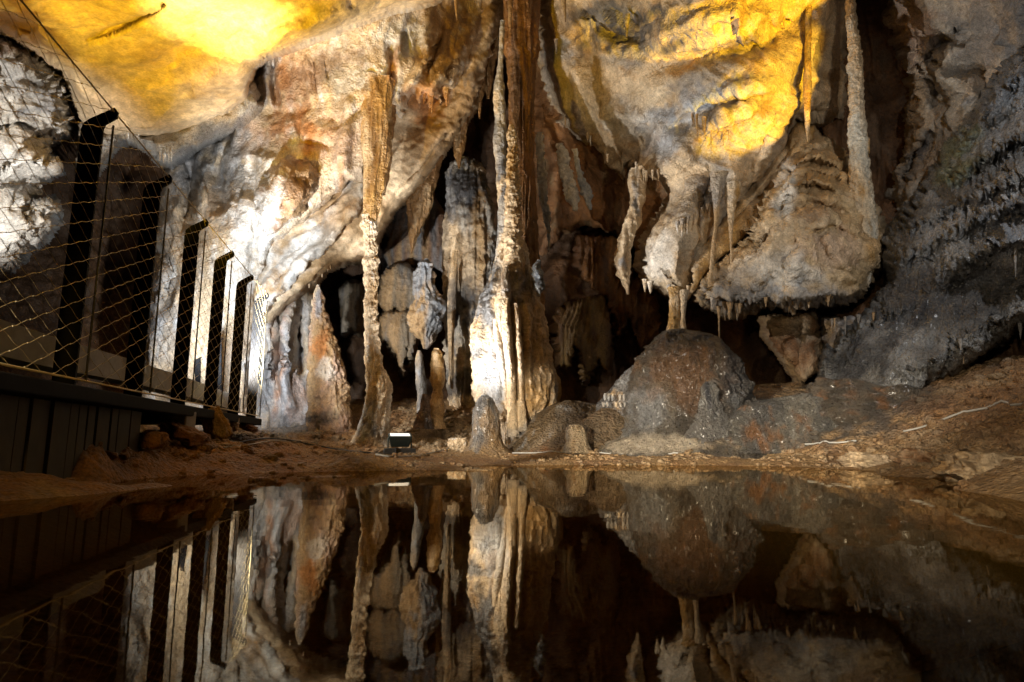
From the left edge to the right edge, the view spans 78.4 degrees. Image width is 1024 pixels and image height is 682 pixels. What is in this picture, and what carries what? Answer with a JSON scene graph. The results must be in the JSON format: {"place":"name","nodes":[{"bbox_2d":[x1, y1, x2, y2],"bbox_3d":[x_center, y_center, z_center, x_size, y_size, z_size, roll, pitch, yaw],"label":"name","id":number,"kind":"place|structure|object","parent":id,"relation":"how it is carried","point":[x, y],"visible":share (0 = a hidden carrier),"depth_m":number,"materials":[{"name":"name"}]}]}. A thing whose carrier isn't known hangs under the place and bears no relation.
{"place":"outdoors","nodes":[
{"label":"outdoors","id":0,"kind":"place"},
{"bbox_2d":[0,0,442,138],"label":"cave ceiling","id":1,"kind":"structure","parent":0,"point":[155,67],"depth_m":5.11,"materials":[{"name":"stone"}]},
{"bbox_2d":[74,81,263,176],"bbox_3d":[-4.161,-2.676,7.407,2.304,2.660,2.608,4,-10,-22],"label":"ceiling ledge","id":2,"kind":"object","parent":1,"relation":"hanging from","point":[172,151],"visible":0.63,"depth_m":6.49,"materials":[{"name":"grey stone"}]},
{"bbox_2d":[454,0,457,19],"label":"stalactite","id":3,"kind":"object","parent":1,"relation":"hanging from","point":[456,6],"visible":1,"depth_m":6.64},
{"bbox_2d":[507,0,512,32],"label":"stalactite","id":4,"kind":"object","parent":1,"relation":"hanging from","point":[510,5],"visible":1,"depth_m":7.29},
{"bbox_2d":[535,132,550,249],"bbox_3d":[0.385,-1.865,7.798,0.204,1.534,0.114,0,-9,0],"label":"stalactite","id":5,"kind":"object","parent":1,"relation":"hanging from","point":[542,174],"visible":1,"depth_m":7.80},
{"bbox_2d":[140,0,484,431],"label":"rock wall","id":6,"kind":"structure","parent":0,"point":[312,98],"depth_m":6.85,"materials":[{"name":"stone"}]},
{"bbox_2d":[255,158,320,237],"bbox_3d":[-2.613,-1.833,7.665,0.989,1.835,2.757,4,-10,-24],"label":"rounded rock","id":7,"kind":"object","parent":6,"relation":"attached to","point":[286,190],"visible":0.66,"depth_m":6.44,"materials":[{"name":"beige stone"}]},
{"bbox_2d":[254,180,362,316],"bbox_3d":[-2.597,-1.401,7.997,1.700,2.725,2.325,2,-9,-11],"label":"rock slab","id":8,"kind":"object","parent":6,"relation":"attached to","point":[339,214],"visible":0.56,"depth_m":6.98,"materials":[{"name":"stone"}]},
{"bbox_2d":[253,0,503,326],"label":"rock shelf","id":9,"kind":"object","parent":6,"relation":"attached to","point":[422,141],"visible":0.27,"depth_m":7.51,"materials":[{"name":"stone"}]},
{"bbox_2d":[406,155,443,253],"bbox_3d":[-1.194,-2.229,8.772,0.708,2.091,0.473,0,-9,0],"label":"stalactite","id":10,"kind":"object","parent":9,"relation":"hanging from","point":[419,202],"visible":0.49,"depth_m":8.61},
{"bbox_2d":[453,106,474,168],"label":"stalactite","id":11,"kind":"object","parent":9,"relation":"hanging from","point":[459,140],"visible":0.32,"depth_m":8.18},
{"bbox_2d":[485,9,499,98],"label":"stalactite","id":12,"kind":"object","parent":9,"relation":"hanging from","point":[491,60],"visible":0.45,"depth_m":8.35},
{"bbox_2d":[382,104,395,195],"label":"stalactite","id":13,"kind":"object","parent":6,"relation":"hanging from","point":[393,125],"visible":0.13,"depth_m":6.90},
{"bbox_2d":[477,68,486,117],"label":"stalactite","id":14,"kind":"object","parent":6,"relation":"hanging from","point":[481,94],"visible":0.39,"depth_m":8.19},
{"bbox_2d":[0,465,1023,681],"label":"water","id":15,"kind":"structure","parent":0,"point":[608,573],"depth_m":0.70,"materials":[{"name":"brown liquid"}]},
{"bbox_2d":[0,0,1023,403],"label":"cave wall","id":16,"kind":"structure","parent":0,"point":[886,98],"depth_m":8.84,"materials":[{"name":"stone"}]},
{"bbox_2d":[0,33,76,275],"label":"craggy outcrop","id":17,"kind":"object","parent":16,"relation":"attached to","point":[13,241],"visible":0.88,"depth_m":5.36,"materials":[{"name":"stone"}]},
{"bbox_2d":[335,279,364,337],"bbox_3d":[-2.406,-0.572,9.770,0.624,1.257,2.019,3,-10,-18],"label":"flowstone curtain","id":18,"kind":"object","parent":16,"relation":"hanging from","point":[350,294],"visible":0.75,"depth_m":8.87,"materials":[{"name":"grey stone"}]},
{"bbox_2d":[377,262,414,311],"bbox_3d":[-1.720,-0.848,9.377,0.754,1.290,1.874,1,-9,-8],"label":"flowstone curtain","id":19,"kind":"object","parent":16,"relation":"hanging from","point":[395,289],"visible":0.68,"depth_m":8.46,"materials":[{"name":"beige stone"}]},
{"bbox_2d":[377,309,419,377],"bbox_3d":[-1.609,-0.080,9.132,0.766,1.301,1.973,2,-9,-13],"label":"flowstone curtain","id":20,"kind":"object","parent":16,"relation":"hanging from","point":[399,340],"visible":0.69,"depth_m":8.25,"materials":[{"name":"beige stone"}]},
{"bbox_2d":[380,197,444,277],"bbox_3d":[-1.626,-1.839,10.040,1.454,2.078,1.896,0,-9,0],"label":"flowstone curtain","id":21,"kind":"object","parent":16,"relation":"hanging from","point":[395,246],"visible":0.5,"depth_m":9.11,"materials":[{"name":"brown stone"}]},
{"bbox_2d":[406,258,446,348],"bbox_3d":[-1.057,-0.464,7.785,0.506,1.141,0.464,0,-9,0],"label":"figure formation","id":22,"kind":"object","parent":16,"relation":"attached to","point":[426,312],"visible":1,"depth_m":7.66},
{"bbox_2d":[549,294,614,385],"bbox_3d":[1.070,-0.116,8.970,1.130,1.640,1.854,0,-9,0],"label":"flowstone curtain","id":23,"kind":"object","parent":16,"relation":"hanging from","point":[582,329],"visible":0.81,"depth_m":8.13,"materials":[{"name":"brown stone"}]},
{"bbox_2d":[533,60,666,256],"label":"recess wall","id":24,"kind":"structure","parent":16,"relation":"attached to","point":[610,200],"depth_m":8.64,"materials":[{"name":"stone"}]},
{"bbox_2d":[555,143,579,210],"bbox_3d":[0.686,-2.018,7.712,0.300,0.874,0.139,0,-9,0],"label":"stalactite","id":25,"kind":"object","parent":24,"relation":"hanging from","point":[571,193],"visible":1,"depth_m":7.68},
{"bbox_2d":[571,148,593,209],"bbox_3d":[0.871,-2.001,7.771,0.260,0.795,0.108,0,-9,0],"label":"stalactite","id":26,"kind":"object","parent":24,"relation":"hanging from","point":[586,191],"visible":1,"depth_m":7.73},
{"bbox_2d":[571,232,661,354],"bbox_3d":[1.607,-0.851,9.181,1.601,2.275,1.927,0,-9,0],"label":"flowstone curtain","id":27,"kind":"object","parent":16,"relation":"attached to","point":[637,306],"visible":0.81,"depth_m":8.30,"materials":[{"name":"brown stone"}]},
{"bbox_2d":[537,0,847,303],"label":"vault rock","id":28,"kind":"object","parent":16,"relation":"attached to","point":[680,100],"visible":0.9,"depth_m":6.89,"materials":[{"name":"stone"}]},
{"bbox_2d":[554,39,557,52],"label":"stalactite","id":29,"kind":"object","parent":28,"relation":"hanging from","point":[556,43],"visible":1,"depth_m":7.56},
{"bbox_2d":[560,0,565,21],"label":"stalactite","id":30,"kind":"object","parent":28,"relation":"hanging from","point":[563,3],"visible":1,"depth_m":6.97},
{"bbox_2d":[623,13,629,38],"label":"stalactite","id":31,"kind":"object","parent":28,"relation":"hanging from","point":[626,16],"visible":1,"depth_m":7.04},
{"bbox_2d":[613,165,645,293],"bbox_3d":[1.350,-1.263,7.197,0.405,1.490,0.251,0,-9,0],"label":"curved stalactite","id":32,"kind":"object","parent":28,"relation":"hanging from","point":[632,222],"visible":0.99,"depth_m":7.13},
{"bbox_2d":[708,170,728,287],"bbox_3d":[2.067,-1.120,6.313,0.268,1.201,0.146,0,-9,0],"label":"stalactite","id":33,"kind":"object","parent":28,"relation":"hanging from","point":[718,178],"depth_m":6.33},
{"bbox_2d":[724,181,741,263],"bbox_3d":[2.242,-1.166,6.314,0.177,0.879,0.137,0,-9,0],"label":"stalactite","id":34,"kind":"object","parent":28,"relation":"hanging from","point":[732,189],"depth_m":6.32},
{"bbox_2d":[689,121,816,295],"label":"flowstone wing","id":35,"kind":"structure","parent":28,"relation":"attached to","point":[746,209],"depth_m":6.92,"materials":[{"name":"brown stone"}]},
{"bbox_2d":[690,130,886,320],"bbox_3d":[3.233,-1.697,7.746,2.392,3.505,3.995,-6,-11,32],"label":"flowstone mound","id":36,"kind":"object","parent":28,"relation":"attached to","point":[807,242],"visible":0.88,"depth_m":6.10,"materials":[{"name":"beige stone"}]},
{"bbox_2d":[717,306,720,337],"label":"drip column","id":37,"kind":"structure","parent":36,"relation":"attached to","point":[718,310],"depth_m":6.11,"materials":[{"name":"brown stone"}]},
{"bbox_2d":[845,0,878,287],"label":"leaning column","id":38,"kind":"structure","parent":36,"relation":"on","point":[860,183],"depth_m":6.40,"materials":[{"name":"grey stone"}]},
{"bbox_2d":[803,5,811,142],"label":"stalactite","id":39,"kind":"object","parent":28,"relation":"hanging from","point":[807,83],"visible":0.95,"depth_m":6.51},
{"bbox_2d":[819,315,855,356],"bbox_3d":[3.737,-0.002,7.334,0.591,1.137,2.752,-6,-11,31],"label":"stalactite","id":40,"kind":"object","parent":16,"relation":"hanging from","point":[828,334],"visible":0.27,"depth_m":6.43,"materials":[{"name":"stone"}]},
{"bbox_2d":[882,0,1023,219],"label":"rock","id":41,"kind":"object","parent":16,"relation":"attached to","point":[953,54],"visible":0.45,"depth_m":6.62,"materials":[{"name":"stone"}]},
{"bbox_2d":[0,355,1023,500],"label":"ground","id":42,"kind":"structure","parent":0,"point":[96,470],"depth_m":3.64,"materials":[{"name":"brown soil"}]},
{"bbox_2d":[0,394,141,478],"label":"retaining wall","id":43,"kind":"structure","parent":42,"relation":"on","point":[54,438],"depth_m":2.17,"materials":[{"name":"brown wood"}]},
{"bbox_2d":[0,371,261,424],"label":"walkway","id":44,"kind":"structure","parent":43,"relation":"on","point":[154,412],"depth_m":2.41,"materials":[{"name":"metal"}]},
{"bbox_2d":[0,319,240,412],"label":"kerb","id":45,"kind":"structure","parent":44,"relation":"on","point":[19,335],"depth_m":3.05,"materials":[{"name":"concrete"}]},
{"bbox_2d":[195,357,201,382],"bbox_3d":[-2.661,0.283,5.323,0.063,0.302,0.020,0,-9,0],"label":"kerb post","id":46,"kind":"object","parent":45,"relation":"on","point":[198,378],"visible":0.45,"depth_m":5.32,"materials":[{"name":"grey metal"}]},
{"bbox_2d":[217,338,223,389],"bbox_3d":[-2.552,0.275,5.476,0.084,0.610,0.020,0,-9,0],"label":"kerb post","id":47,"kind":"object","parent":45,"relation":"on","point":[220,374],"visible":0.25,"depth_m":5.47,"materials":[{"name":"grey metal"}]},
{"bbox_2d":[0,0,268,417],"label":"railing","id":48,"kind":"object","parent":44,"relation":"on","point":[73,297],"visible":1,"depth_m":2.90,"materials":[{"name":"grey metal"}]},
{"bbox_2d":[139,431,170,448],"bbox_3d":[-1.685,0.467,2.963,0.125,0.086,0.102,0,-9,0],"label":"stone","id":49,"kind":"object","parent":42,"relation":"on","point":[155,440],"visible":1,"depth_m":2.93,"materials":[{"name":"stone"}]},
{"bbox_2d":[157,420,210,447],"bbox_3d":[-1.766,0.502,3.383,0.247,0.157,0.201,0,-9,0],"label":"stone","id":50,"kind":"object","parent":42,"relation":"on","point":[187,436],"visible":0.93,"depth_m":3.31,"materials":[{"name":"stone"}]},
{"bbox_2d":[166,412,195,426],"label":"concrete block","id":51,"kind":"structure","parent":50,"relation":"on","point":[188,420],"depth_m":3.42,"materials":[{"name":"concrete"}]},
{"bbox_2d":[199,406,232,439],"bbox_3d":[-1.864,0.528,3.946,0.203,0.243,0.124,0,-9,0],"label":"stone","id":52,"kind":"object","parent":42,"relation":"on","point":[218,426],"visible":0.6,"depth_m":3.90,"materials":[{"name":"stone"}]},
{"bbox_2d":[229,420,239,431],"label":"stone","id":53,"kind":"object","parent":42,"relation":"on","point":[234,426],"visible":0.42,"depth_m":4.49,"materials":[{"name":"stone"}]},
{"bbox_2d":[239,424,257,432],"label":"stone","id":54,"kind":"object","parent":42,"relation":"on","point":[250,428],"visible":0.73,"depth_m":4.90,"materials":[{"name":"stone"}]},
{"bbox_2d":[223,440,317,447],"bbox_3d":[-1.845,0.784,4.835,0.237,0.058,2.657,1,-9,-7],"label":"cable","id":55,"kind":"object","parent":42,"relation":"on","point":[264,441],"visible":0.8,"depth_m":4.82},
{"bbox_2d":[245,287,315,429],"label":"fluted wall","id":56,"kind":"structure","parent":42,"relation":"on","point":[284,402],"depth_m":7.19,"materials":[{"name":"grey stone"}]},
{"bbox_2d":[229,438,390,453],"bbox_3d":[-1.520,0.817,4.862,1.079,0.144,2.030,1,-9,-7],"label":"cable","id":57,"kind":"object","parent":42,"relation":"on","point":[308,444],"visible":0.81,"depth_m":5.24,"materials":[{"name":"black rubber"}]},
{"bbox_2d":[305,285,353,433],"bbox_3d":[-1.996,0.235,7.045,0.577,1.779,0.565,9,-13,-44],"label":"stalagmite","id":58,"kind":"object","parent":42,"relation":"on","point":[328,387],"visible":0.94,"depth_m":6.89,"materials":[{"name":"brown stone"}]},
{"bbox_2d":[350,72,395,447],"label":"slender column","id":59,"kind":"structure","parent":42,"relation":"on","point":[374,425],"depth_m":6.55,"materials":[{"name":"beige stone"}]},
{"bbox_2d":[383,433,415,454],"bbox_3d":[-1.040,0.960,5.822,0.302,0.208,0.181,2,-9,-14],"label":"floodlight","id":60,"kind":"object","parent":42,"relation":"on","point":[400,439],"visible":0.87,"depth_m":5.76,"materials":[{"name":"black metal"}]},
{"bbox_2d":[375,448,447,457],"bbox_3d":[-0.699,0.892,5.063,0.256,0.077,2.957,-1,-9,5],"label":"cable","id":61,"kind":"object","parent":42,"relation":"on","point":[377,454],"visible":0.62,"depth_m":4.37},
{"bbox_2d":[415,350,426,411],"bbox_3d":[-1.038,0.465,7.215,0.167,0.719,0.132,0,-9,0],"label":"stalagmite","id":62,"kind":"object","parent":42,"relation":"on","point":[421,383],"visible":0.76,"depth_m":7.19,"materials":[{"name":"grey stone"}]},
{"bbox_2d":[413,394,433,428],"bbox_3d":[-0.941,0.752,6.719,0.225,0.374,0.196,0,-9,0],"label":"stalagmite","id":63,"kind":"object","parent":42,"relation":"on","point":[423,419],"visible":1,"depth_m":6.65,"materials":[{"name":"brown stone"}]},
{"bbox_2d":[430,348,446,428],"bbox_3d":[-0.821,0.520,6.904,0.228,0.886,0.207,0,-9,0],"label":"stalagmite","id":64,"kind":"object","parent":42,"relation":"on","point":[437,378],"visible":0.92,"depth_m":6.85,"materials":[{"name":"brown stone"}]},
{"bbox_2d":[447,438,467,451],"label":"stone","id":65,"kind":"object","parent":42,"relation":"on","point":[457,445],"visible":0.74,"depth_m":6.05,"materials":[{"name":"stone"}]},
{"bbox_2d":[441,156,496,407],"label":"organ column","id":66,"kind":"structure","parent":42,"relation":"on","point":[469,227],"depth_m":8.13,"materials":[{"name":"beige stone"}]},
{"bbox_2d":[447,250,457,388],"bbox_3d":[-0.735,-0.279,7.743,0.131,1.741,0.124,0,-9,0],"label":"hanging rib","id":67,"kind":"object","parent":66,"relation":"attached to","point":[452,293],"visible":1,"depth_m":7.73,"materials":[{"name":"beige stone"}]},
{"bbox_2d":[463,395,510,454],"bbox_3d":[-0.243,0.819,5.996,0.638,0.610,0.584,0,-9,0],"label":"stalagmite","id":68,"kind":"object","parent":42,"relation":"on","point":[486,438],"visible":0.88,"depth_m":5.89,"materials":[{"name":"brown stone"}]},
{"bbox_2d":[469,0,561,446],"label":"central column","id":69,"kind":"structure","parent":42,"relation":"on","point":[515,377],"depth_m":6.71,"materials":[{"name":"stone"}]},
{"bbox_2d":[529,260,545,296],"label":"white spur","id":70,"kind":"structure","parent":69,"relation":"attached to","point":[536,273],"depth_m":6.64,"materials":[{"name":"grey stone"}]},
{"bbox_2d":[507,400,595,451],"bbox_3d":[0.862,0.898,6.386,1.986,0.580,1.209,0,-9,0],"label":"mud mound","id":71,"kind":"object","parent":42,"relation":"on","point":[546,424],"visible":0.41,"depth_m":6.16,"materials":[{"name":"brown stone"}]},
{"bbox_2d":[596,365,633,416],"bbox_3d":[1.150,0.532,6.129,0.783,0.594,0.601,0,-9,0],"label":"terraced mound","id":72,"kind":"object","parent":71,"relation":"on","point":[614,396],"visible":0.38,"depth_m":5.99,"materials":[{"name":"grey stone"}]},
{"bbox_2d":[528,408,624,451],"bbox_3d":[0.942,0.865,5.935,1.743,0.459,0.895,0,-9,0],"label":"mud mound","id":73,"kind":"object","parent":42,"relation":"on","point":[601,426],"visible":0.46,"depth_m":5.76,"materials":[{"name":"brown soil"}]},
{"bbox_2d":[560,425,591,452],"bbox_3d":[0.559,0.853,5.479,0.279,0.244,0.267,0,-9,0],"label":"stalagmite","id":74,"kind":"object","parent":73,"relation":"on","point":[576,438],"visible":0.96,"depth_m":5.41,"materials":[{"name":"beige stone"}]},
{"bbox_2d":[512,450,678,453],"bbox_3d":[0.667,0.957,5.384,1.529,0.038,0.243,-4,-10,23],"label":"cable","id":75,"kind":"object","parent":42,"relation":"on","point":[564,452],"visible":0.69,"depth_m":5.41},
{"bbox_2d":[597,328,766,458],"bbox_3d":[1.701,0.492,5.742,2.121,1.218,1.660,0,-9,0],"label":"dome stalagmite","id":76,"kind":"object","parent":42,"relation":"on","point":[673,371],"visible":0.7,"depth_m":5.42,"materials":[{"name":"stone"}]},
{"bbox_2d":[666,286,689,329],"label":"forked column","id":77,"kind":"structure","parent":76,"relation":"on","point":[677,294],"depth_m":6.23,"materials":[{"name":"beige stone"}]},
{"bbox_2d":[684,381,728,444],"bbox_3d":[1.708,0.637,5.266,0.868,0.595,0.363,0,-9,0],"label":"stalagmite","id":78,"kind":"object","parent":42,"relation":"on","point":[711,423],"visible":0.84,"depth_m":5.22,"materials":[{"name":"grey stone"}]},
{"bbox_2d":[720,393,838,453],"bbox_3d":[2.566,0.682,5.232,1.981,0.494,0.757,0,-9,0],"label":"rock hump","id":79,"kind":"object","parent":42,"relation":"on","point":[776,425],"visible":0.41,"depth_m":5.03,"materials":[{"name":"stone"}]},
{"bbox_2d":[756,307,822,385],"bbox_3d":[3.419,-0.041,7.546,0.862,1.311,2.669,-3,-10,20],"label":"boulder","id":80,"kind":"object","parent":42,"relation":"on","point":[793,343],"visible":0.85,"depth_m":6.49,"materials":[{"name":"stone"}]},
{"bbox_2d":[805,440,856,444],"bbox_3d":[2.288,0.777,4.769,0.036,0.050,0.692,5,-10,-26],"label":"cable","id":81,"kind":"object","parent":42,"relation":"on","point":[829,442],"visible":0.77,"depth_m":4.64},
{"bbox_2d":[836,451,891,467],"bbox_3d":[2.126,0.714,3.683,0.366,0.135,0.294,0,-9,0],"label":"stone","id":82,"kind":"object","parent":42,"relation":"on","point":[856,459],"visible":0.53,"depth_m":3.58,"materials":[{"name":"stone"}]},
{"bbox_2d":[805,376,930,424],"bbox_3d":[2.985,0.590,5.182,1.104,0.604,0.888,0,-9,0],"label":"stone","id":83,"kind":"object","parent":42,"relation":"on","point":[846,401],"visible":0.45,"depth_m":4.84,"materials":[{"name":"stone"}]},
{"bbox_2d":[888,448,946,466],"bbox_3d":[2.061,0.611,3.092,0.306,0.170,0.253,0,-9,0],"label":"boulder","id":84,"kind":"object","parent":42,"relation":"on","point":[901,457],"visible":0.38,"depth_m":3.06,"materials":[{"name":"stone"}]},
{"bbox_2d":[812,47,1023,388],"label":"slope flowstone","id":85,"kind":"object","parent":42,"relation":"on","point":[948,299],"visible":0.94,"depth_m":5.17,"materials":[{"name":"grey stone"}]},
{"bbox_2d":[903,400,1021,431],"bbox_3d":[2.879,0.462,3.878,0.172,0.188,0.979,2,-9,-14],"label":"cable","id":86,"kind":"object","parent":42,"relation":"on","point":[971,410],"visible":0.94,"depth_m":3.99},
{"bbox_2d":[930,451,1023,481],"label":"boulder","id":87,"kind":"object","parent":42,"relation":"on","point":[957,466],"visible":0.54,"depth_m":2.36,"materials":[{"name":"stone"}]}
]}

